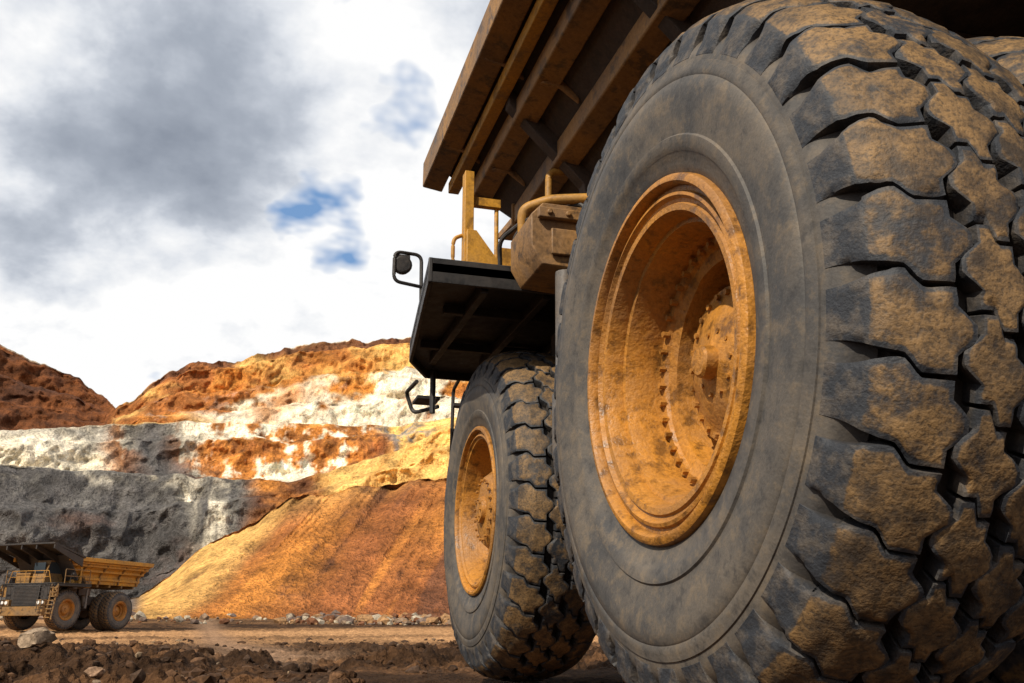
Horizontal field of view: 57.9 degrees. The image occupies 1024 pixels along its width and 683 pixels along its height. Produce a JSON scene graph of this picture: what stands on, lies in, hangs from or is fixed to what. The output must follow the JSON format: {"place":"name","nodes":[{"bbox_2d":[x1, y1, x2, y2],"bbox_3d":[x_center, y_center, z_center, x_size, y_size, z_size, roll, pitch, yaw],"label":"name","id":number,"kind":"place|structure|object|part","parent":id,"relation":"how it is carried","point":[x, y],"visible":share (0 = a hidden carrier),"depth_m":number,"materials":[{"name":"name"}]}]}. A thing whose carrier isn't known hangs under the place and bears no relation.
{"place":"outdoors","nodes":[
{"label":"outdoors","id":0,"kind":"place"},
{"bbox_2d":[0,337,468,618],"bbox_3d":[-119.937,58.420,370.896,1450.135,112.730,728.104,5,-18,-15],"label":"pit hillside","id":1,"kind":"structure","parent":0,"point":[309,479],"depth_m":181.64,"materials":[{"name":"orange stone"}]},
{"bbox_2d":[0,0,510,407],"label":"sky","id":2,"kind":"structure","parent":0,"point":[183,182],"materials":[{"name":"white"}]},
{"bbox_2d":[0,617,624,682],"bbox_3d":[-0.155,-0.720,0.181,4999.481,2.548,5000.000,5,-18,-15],"label":"ground","id":3,"kind":"structure","parent":0,"point":[593,665],"depth_m":12.22,"materials":[{"name":"brown soil"}]},
{"bbox_2d":[17,627,57,647],"bbox_3d":[-4.387,2.742,8.584,0.315,0.185,0.236,5,-18,-15],"label":"boulder","id":4,"kind":"object","parent":3,"relation":"on","point":[36,636],"visible":1,"depth_m":8.50,"materials":[{"name":"stone"}]},
{"bbox_2d":[0,542,153,630],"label":"dump truck","id":5,"kind":"object","parent":3,"relation":"on","point":[54,584],"visible":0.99,"depth_m":63.76,"materials":[{"name":"yellow metal"}]},
{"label":"cab windows","id":6,"kind":"part","parent":5,"relation":"part of","materials":[{"name":"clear glass"}]},
{"bbox_2d":[84,666,105,678],"bbox_3d":[-3.359,2.672,7.469,0.128,0.103,0.160,-12,-21,32],"label":"boulder","id":7,"kind":"object","parent":3,"relation":"on","point":[95,671],"visible":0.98,"depth_m":7.44,"materials":[{"name":"stone"}]},
{"bbox_2d":[0,639,426,682],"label":"dirt clods","id":8,"kind":"object","parent":3,"relation":"on","point":[343,676],"visible":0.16,"depth_m":10.68,"materials":[{"name":"brown soil"}]},
{"bbox_2d":[0,582,450,624],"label":"rubble","id":9,"kind":"object","parent":3,"relation":"on","point":[371,618],"visible":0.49,"depth_m":88.14,"materials":[{"name":"stone"}]},
{"bbox_2d":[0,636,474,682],"bbox_3d":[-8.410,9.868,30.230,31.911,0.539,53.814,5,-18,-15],"label":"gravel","id":10,"kind":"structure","parent":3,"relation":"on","point":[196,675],"depth_m":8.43,"materials":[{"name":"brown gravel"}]},
{"bbox_2d":[392,0,1023,682],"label":"dump truck","id":11,"kind":"object","parent":3,"relation":"on","point":[724,336],"visible":1,"depth_m":2.98,"materials":[{"name":"rubber"}]}
]}

